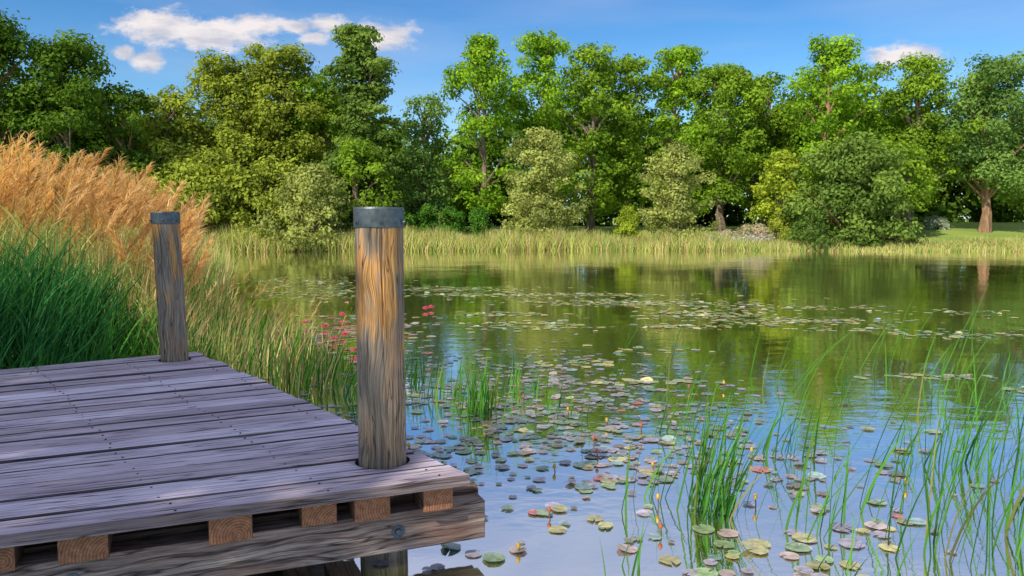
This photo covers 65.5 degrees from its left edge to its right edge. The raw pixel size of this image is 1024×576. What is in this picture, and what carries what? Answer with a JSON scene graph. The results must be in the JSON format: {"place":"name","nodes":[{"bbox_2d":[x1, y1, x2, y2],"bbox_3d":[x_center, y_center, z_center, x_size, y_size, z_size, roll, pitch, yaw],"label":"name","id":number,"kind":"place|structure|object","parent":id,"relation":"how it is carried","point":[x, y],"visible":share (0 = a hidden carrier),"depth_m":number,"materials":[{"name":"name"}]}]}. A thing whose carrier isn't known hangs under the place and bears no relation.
{"place":"outdoors","nodes":[
{"label":"outdoors","id":0,"kind":"place"},
{"bbox_2d":[0,352,484,575],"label":"wooden dock","id":1,"kind":"object","parent":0,"point":[197,464],"visible":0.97,"depth_m":3.61,"materials":[{"name":"grey wood"}]},
{"bbox_2d":[149,212,188,361],"bbox_3d":[-2.776,0.505,6.532,0.282,2.254,0.235,0,5,0],"label":"wooden post","id":2,"kind":"object","parent":1,"relation":"attached to","point":[169,278],"visible":0.49,"depth_m":6.42,"materials":[{"name":"brown wood"}]},
{"bbox_2d":[0,0,1023,218],"label":"sky","id":3,"kind":"structure","parent":0,"point":[150,44],"materials":[{"name":"blue"}]},
{"bbox_2d":[12,219,1023,358],"bbox_3d":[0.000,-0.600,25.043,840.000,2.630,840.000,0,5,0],"label":"ground","id":4,"kind":"structure","parent":0,"point":[968,229],"depth_m":49.04,"materials":[{"name":"green plant"}]},
{"bbox_2d":[0,8,107,230],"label":"broadleaf tree","id":5,"kind":"object","parent":4,"relation":"on","point":[12,46],"visible":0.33,"depth_m":38.63,"materials":[{"name":"green plant"}]},
{"bbox_2d":[0,29,137,214],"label":"broadleaf tree","id":6,"kind":"object","parent":4,"relation":"on","point":[62,126],"visible":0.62,"depth_m":38.13,"materials":[{"name":"green plant"}]},
{"bbox_2d":[76,80,165,220],"bbox_3d":[-19.988,-6.340,40.742,4.096,8.320,4.938,-3,6,-34],"label":"broadleaf tree","id":7,"kind":"object","parent":4,"relation":"on","point":[128,110],"visible":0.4,"depth_m":39.87,"materials":[{"name":"green plant"}]},
{"bbox_2d":[0,131,266,374],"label":"reed bed","id":8,"kind":"object","parent":4,"relation":"on","point":[66,317],"visible":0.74,"depth_m":8.40,"materials":[{"name":"plant"}]},
{"bbox_2d":[80,161,196,225],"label":"willow shrub","id":9,"kind":"object","parent":4,"relation":"on","point":[138,169],"visible":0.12,"depth_m":39.27,"materials":[{"name":"green plant"}]},
{"bbox_2d":[113,90,191,179],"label":"broadleaf tree","id":10,"kind":"object","parent":4,"relation":"on","point":[140,115],"visible":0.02,"depth_m":44.93,"materials":[{"name":"green plant"}]},
{"bbox_2d":[114,84,216,225],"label":"willow tree","id":11,"kind":"object","parent":4,"relation":"on","point":[167,147],"visible":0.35,"depth_m":42.77,"materials":[{"name":"green plant"}]},
{"bbox_2d":[147,145,258,250],"bbox_3d":[-15.663,-4.462,40.962,7.895,5.804,6.003,4,7,42],"label":"willow shrub","id":12,"kind":"object","parent":4,"relation":"on","point":[210,172],"visible":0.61,"depth_m":39.50,"materials":[{"name":"green plant"}]},
{"bbox_2d":[157,46,290,219],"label":"alder tree","id":13,"kind":"object","parent":4,"relation":"on","point":[220,80],"visible":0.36,"depth_m":44.35,"materials":[{"name":"green plant"}]},
{"bbox_2d":[216,154,309,244],"bbox_3d":[-12.375,-4.228,41.110,5.102,5.246,6.398,0,5,0],"label":"willow shrub","id":14,"kind":"object","parent":4,"relation":"on","point":[269,171],"visible":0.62,"depth_m":39.52,"materials":[{"name":"green plant"}]},
{"bbox_2d":[193,40,336,215],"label":"alder tree","id":15,"kind":"object","parent":4,"relation":"on","point":[274,83],"visible":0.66,"depth_m":43.98,"materials":[{"name":"green plant"}]},
{"bbox_2d":[252,159,362,251],"bbox_3d":[-9.897,-3.868,39.547,4.156,4.959,5.581,3,6,30],"label":"willow shrub","id":16,"kind":"object","parent":4,"relation":"on","point":[307,182],"visible":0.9,"depth_m":38.59,"materials":[{"name":"green plant"}]},
{"bbox_2d":[265,68,354,231],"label":"alder tree","id":17,"kind":"object","parent":4,"relation":"on","point":[319,86],"visible":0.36,"depth_m":44.81,"materials":[{"name":"green plant"}]},
{"bbox_2d":[315,137,421,237],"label":"broadleaf tree","id":18,"kind":"object","parent":4,"relation":"on","point":[363,198],"visible":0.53,"depth_m":41.00,"materials":[{"name":"green plant"}]},
{"bbox_2d":[319,22,424,232],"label":"broadleaf tree","id":19,"kind":"object","parent":4,"relation":"on","point":[363,65],"visible":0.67,"depth_m":42.45,"materials":[{"name":"green plant"}]},
{"bbox_2d":[403,207,418,233],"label":"shrub","id":20,"kind":"object","parent":4,"relation":"on","point":[410,219],"visible":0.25,"depth_m":42.34,"materials":[{"name":"green plant"}]},
{"bbox_2d":[389,144,454,230],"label":"broadleaf tree","id":21,"kind":"object","parent":4,"relation":"on","point":[422,155],"visible":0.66,"depth_m":45.25,"materials":[{"name":"green plant"}]},
{"bbox_2d":[415,203,439,234],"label":"shrub","id":22,"kind":"object","parent":4,"relation":"on","point":[426,216],"visible":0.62,"depth_m":42.63,"materials":[{"name":"green plant"}]},
{"bbox_2d":[396,91,470,208],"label":"broadleaf tree","id":23,"kind":"object","parent":4,"relation":"on","point":[422,132],"visible":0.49,"depth_m":48.75,"materials":[{"name":"green plant"}]},
{"bbox_2d":[435,205,468,236],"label":"shrub","id":24,"kind":"object","parent":4,"relation":"on","point":[458,222],"visible":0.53,"depth_m":42.32,"materials":[{"name":"green plant"}]},
{"bbox_2d":[467,206,496,236],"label":"shrub","id":25,"kind":"object","parent":4,"relation":"on","point":[477,218],"visible":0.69,"depth_m":42.35,"materials":[{"name":"green plant"}]},
{"bbox_2d":[435,31,532,219],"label":"lime tree","id":26,"kind":"object","parent":4,"relation":"on","point":[480,53],"visible":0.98,"depth_m":44.71,"materials":[{"name":"green plant"}]},
{"bbox_2d":[2,79,1023,226],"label":"distant forest","id":27,"kind":"object","parent":4,"relation":"on","point":[953,196],"visible":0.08,"depth_m":58.72,"materials":[{"name":"green plant"}]},
{"bbox_2d":[17,220,1023,308],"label":"shoreline reeds","id":28,"kind":"object","parent":4,"relation":"on","point":[449,242],"visible":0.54,"depth_m":39.37,"materials":[{"name":"green plant"}]},
{"bbox_2d":[497,27,586,199],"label":"lime tree","id":29,"kind":"object","parent":4,"relation":"on","point":[543,47],"visible":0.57,"depth_m":47.59,"materials":[{"name":"green plant"}]},
{"bbox_2d":[498,126,591,241],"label":"willow bush","id":30,"kind":"object","parent":4,"relation":"on","point":[541,162],"visible":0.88,"depth_m":41.98,"materials":[{"name":"green plant"}]},
{"bbox_2d":[535,41,642,234],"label":"broadleaf tree","id":31,"kind":"object","parent":4,"relation":"on","point":[593,136],"visible":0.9,"depth_m":46.69,"materials":[{"name":"green plant"}]},
{"bbox_2d":[611,205,641,239],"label":"round bush","id":32,"kind":"object","parent":4,"relation":"on","point":[628,220],"visible":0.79,"depth_m":42.15,"materials":[{"name":"green plant"}]},
{"bbox_2d":[583,53,674,215],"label":"broadleaf tree","id":33,"kind":"object","parent":4,"relation":"on","point":[628,188],"visible":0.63,"depth_m":48.50,"materials":[{"name":"green plant"}]},
{"bbox_2d":[632,44,718,229],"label":"broadleaf tree","id":34,"kind":"object","parent":4,"relation":"on","point":[675,91],"visible":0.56,"depth_m":48.44,"materials":[{"name":"green plant"}]},
{"bbox_2d":[635,138,723,241],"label":"willow bush","id":35,"kind":"object","parent":4,"relation":"on","point":[679,162],"visible":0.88,"depth_m":42.29,"materials":[{"name":"green plant"}]},
{"bbox_2d":[690,233,744,245],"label":"lavender bed","id":36,"kind":"object","parent":4,"relation":"on","point":[722,237],"visible":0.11,"depth_m":41.29,"materials":[{"name":"plant"}]},
{"bbox_2d":[714,228,742,237],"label":"flowering shrub","id":37,"kind":"object","parent":4,"relation":"on","point":[726,231],"visible":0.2,"depth_m":42.34,"materials":[{"name":"plant"}]},
{"bbox_2d":[682,60,775,230],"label":"broadleaf tree","id":38,"kind":"object","parent":4,"relation":"on","point":[726,85],"visible":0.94,"depth_m":46.12,"materials":[{"name":"green plant"}]},
{"bbox_2d":[731,234,773,244],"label":"lavender bed","id":39,"kind":"object","parent":4,"relation":"on","point":[754,236],"visible":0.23,"depth_m":41.47,"materials":[{"name":"grey plant"}]},
{"bbox_2d":[733,223,775,237],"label":"flowering shrub","id":40,"kind":"object","parent":4,"relation":"on","point":[758,229],"visible":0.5,"depth_m":42.50,"materials":[{"name":"beige plant"}]},
{"bbox_2d":[729,70,809,229],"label":"broadleaf tree","id":41,"kind":"object","parent":4,"relation":"on","point":[782,127],"visible":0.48,"depth_m":48.52,"materials":[{"name":"green plant"}]},
{"bbox_2d":[737,149,816,236],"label":"broadleaf tree","id":42,"kind":"object","parent":4,"relation":"on","point":[782,164],"visible":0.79,"depth_m":44.25,"materials":[{"name":"green plant"}]},
{"bbox_2d":[767,210,800,241],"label":"yellow bush","id":43,"kind":"object","parent":4,"relation":"on","point":[780,224],"visible":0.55,"depth_m":42.59,"materials":[{"name":"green plant"}]},
{"bbox_2d":[777,32,880,235],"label":"oak tree","id":44,"kind":"object","parent":4,"relation":"on","point":[831,58],"visible":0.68,"depth_m":44.64,"materials":[{"name":"green plant"}]},
{"bbox_2d":[794,78,906,216],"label":"broadleaf tree","id":45,"kind":"object","parent":4,"relation":"on","point":[879,127],"visible":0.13,"depth_m":48.16,"materials":[{"name":"green plant"}]},
{"bbox_2d":[780,129,929,250],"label":"bush","id":46,"kind":"object","parent":4,"relation":"on","point":[856,164],"visible":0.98,"depth_m":40.06,"materials":[{"name":"green plant"}]},
{"bbox_2d":[877,137,941,237],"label":"broadleaf tree","id":47,"kind":"object","parent":4,"relation":"on","point":[917,158],"visible":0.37,"depth_m":43.59,"materials":[{"name":"green plant"}]},
{"bbox_2d":[835,51,988,231],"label":"broadleaf tree","id":48,"kind":"object","parent":4,"relation":"on","point":[918,87],"visible":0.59,"depth_m":46.53,"materials":[{"name":"green plant"}]},
{"bbox_2d":[889,105,953,226],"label":"broadleaf tree","id":49,"kind":"object","parent":4,"relation":"on","point":[934,197],"visible":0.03,"depth_m":51.24,"materials":[{"name":"green plant"}]},
{"bbox_2d":[919,214,950,229],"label":"silver shrub","id":50,"kind":"object","parent":4,"relation":"on","point":[935,222],"visible":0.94,"depth_m":49.50,"materials":[{"name":"grey plant"}]},
{"bbox_2d":[897,49,1023,232],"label":"broadleaf tree","id":51,"kind":"object","parent":4,"relation":"on","point":[988,95],"visible":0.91,"depth_m":46.50,"materials":[{"name":"green plant"}]},
{"bbox_2d":[188,250,1023,575],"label":"pond water","id":52,"kind":"structure","parent":0,"point":[912,284],"depth_m":7.74,"materials":[{"name":"liquid"}]},
{"bbox_2d":[125,251,356,398],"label":"shallow water reeds","id":53,"kind":"object","parent":52,"relation":"on","point":[212,319],"visible":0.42,"depth_m":8.62,"materials":[{"name":"green plant"}]},
{"bbox_2d":[258,328,345,391],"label":"bulrush clump","id":54,"kind":"object","parent":52,"relation":"on","point":[287,377],"visible":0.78,"depth_m":7.58,"materials":[{"name":"plant"}]},
{"bbox_2d":[335,379,357,422],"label":"bulrush clump","id":55,"kind":"object","parent":52,"relation":"on","point":[352,400],"visible":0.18,"depth_m":6.27,"materials":[{"name":"plant"}]},
{"bbox_2d":[323,329,419,372],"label":"bulrush clump","id":56,"kind":"object","parent":52,"relation":"on","point":[354,353],"visible":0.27,"depth_m":8.32,"materials":[{"name":"plant"}]},
{"bbox_2d":[353,207,407,560],"bbox_3d":[-0.612,0.747,3.783,0.245,2.253,0.247,0,5,0],"label":"wooden post","id":57,"kind":"object","parent":52,"relation":"in","point":[379,273],"visible":0.69,"depth_m":3.65,"materials":[{"name":"brown wood"}]},
{"bbox_2d":[405,340,449,393],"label":"bulrush clump","id":58,"kind":"object","parent":52,"relation":"on","point":[416,368],"visible":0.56,"depth_m":7.67,"materials":[{"name":"plant"}]},
{"bbox_2d":[411,351,482,407],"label":"bulrush clump","id":59,"kind":"object","parent":52,"relation":"on","point":[442,385],"visible":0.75,"depth_m":7.06,"materials":[{"name":"plant"}]},
{"bbox_2d":[443,341,523,420],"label":"bulrush clump","id":60,"kind":"object","parent":52,"relation":"on","point":[474,409],"visible":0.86,"depth_m":6.42,"materials":[{"name":"plant"}]},
{"bbox_2d":[496,351,556,401],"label":"bulrush clump","id":61,"kind":"object","parent":52,"relation":"in","point":[517,380],"visible":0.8,"depth_m":7.29,"materials":[{"name":"plant"}]},
{"bbox_2d":[546,381,590,432],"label":"bulrush clump","id":62,"kind":"object","parent":52,"relation":"in","point":[548,405],"visible":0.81,"depth_m":6.45,"materials":[{"name":"plant"}]},
{"bbox_2d":[599,515,647,575],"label":"bulrush clump","id":63,"kind":"object","parent":52,"relation":"on","point":[638,554],"visible":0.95,"depth_m":3.61,"materials":[{"name":"plant"}]},
{"bbox_2d":[229,276,1023,575],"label":"lily pads","id":64,"kind":"object","parent":52,"relation":"on","point":[610,481],"visible":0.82,"depth_m":5.86,"materials":[{"name":"green plant"}]},
{"bbox_2d":[560,348,726,409],"bbox_3d":[1.193,0.811,7.147,1.082,0.458,1.104,-5,7,-44],"label":"bulrush clump","id":65,"kind":"object","parent":52,"relation":"on","point":[661,389],"visible":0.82,"depth_m":7.25,"materials":[{"name":"plant"}]},
{"bbox_2d":[407,380,907,552],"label":"pond lily buds","id":66,"kind":"object","parent":52,"relation":"on","point":[660,526],"visible":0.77,"depth_m":5.08,"materials":[{"name":"green plant"}]},
{"bbox_2d":[621,427,695,511],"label":"bulrush clump","id":67,"kind":"object","parent":52,"relation":"on","point":[627,485],"visible":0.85,"depth_m":4.54,"materials":[{"name":"plant"}]},
{"bbox_2d":[655,384,760,439],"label":"bulrush clump","id":68,"kind":"object","parent":52,"relation":"on","point":[686,418],"visible":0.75,"depth_m":5.96,"materials":[{"name":"plant"}]},
{"bbox_2d":[671,376,801,524],"bbox_3d":[1.239,0.864,4.338,0.881,0.843,0.600,5,7,44],"label":"bulrush clump","id":69,"kind":"object","parent":52,"relation":"on","point":[726,508],"visible":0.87,"depth_m":4.27,"materials":[{"name":"plant"}]},
{"bbox_2d":[730,331,846,400],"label":"bulrush clump","id":70,"kind":"object","parent":52,"relation":"on","point":[789,368],"visible":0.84,"depth_m":7.48,"materials":[{"name":"plant"}]},
{"bbox_2d":[762,384,837,468],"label":"bulrush clump","id":71,"kind":"object","parent":52,"relation":"on","point":[767,443],"visible":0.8,"depth_m":5.31,"materials":[{"name":"plant"}]},
{"bbox_2d":[610,281,1023,554],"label":"scattered sedge","id":72,"kind":"object","parent":52,"relation":"on","point":[960,459],"visible":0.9,"depth_m":5.04,"materials":[{"name":"green plant"}]},
{"bbox_2d":[785,400,874,539],"bbox_3d":[1.585,0.922,3.960,0.372,0.794,0.372,0,5,0],"label":"bulrush clump","id":73,"kind":"object","parent":52,"relation":"in","point":[799,500],"visible":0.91,"depth_m":4.04,"materials":[{"name":"plant"}]},
{"bbox_2d":[796,412,931,545],"bbox_3d":[1.838,0.914,4.191,0.726,0.769,0.646,2,6,25],"label":"bulrush clump","id":74,"kind":"object","parent":52,"relation":"on","point":[872,485],"visible":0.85,"depth_m":4.28,"materials":[{"name":"plant"}]},
{"bbox_2d":[816,482,923,575],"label":"bulrush clump","id":75,"kind":"object","parent":52,"relation":"in","point":[850,558],"visible":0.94,"depth_m":3.59,"materials":[{"name":"plant"}]},
{"bbox_2d":[844,316,1009,393],"bbox_3d":[4.028,0.644,7.697,1.270,0.696,1.275,4,6,38],"label":"bulrush clump","id":76,"kind":"object","parent":52,"relation":"on","point":[926,360],"visible":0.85,"depth_m":7.82,"materials":[{"name":"plant"}]},
{"bbox_2d":[895,394,1023,574],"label":"bulrush clump","id":77,"kind":"object","parent":52,"relation":"on","point":[937,508],"visible":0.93,"depth_m":3.77,"materials":[{"name":"plant"}]},
{"bbox_2d":[895,368,1023,484],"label":"bulrush clump","id":78,"kind":"object","parent":52,"relation":"in","point":[956,448],"visible":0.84,"depth_m":5.08,"materials":[{"name":"plant"}]},
{"bbox_2d":[902,340,1023,423],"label":"bulrush clump","id":79,"kind":"object","parent":52,"relation":"on","point":[946,388],"visible":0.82,"depth_m":6.62,"materials":[{"name":"plant"}]},
{"bbox_2d":[941,388,1023,546],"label":"bulrush clump","id":80,"kind":"object","parent":52,"relation":"on","point":[1016,508],"visible":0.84,"depth_m":4.04,"materials":[{"name":"plant"}]},
{"bbox_2d":[951,338,1023,470],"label":"bulrush clump","id":81,"kind":"object","parent":52,"relation":"on","point":[994,413],"visible":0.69,"depth_m":5.53,"materials":[{"name":"plant"}]},
{"bbox_2d":[969,362,1023,487],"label":"bulrush clump","id":82,"kind":"object","parent":52,"relation":"on","point":[992,450],"visible":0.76,"depth_m":4.97,"materials":[{"name":"plant"}]}
]}

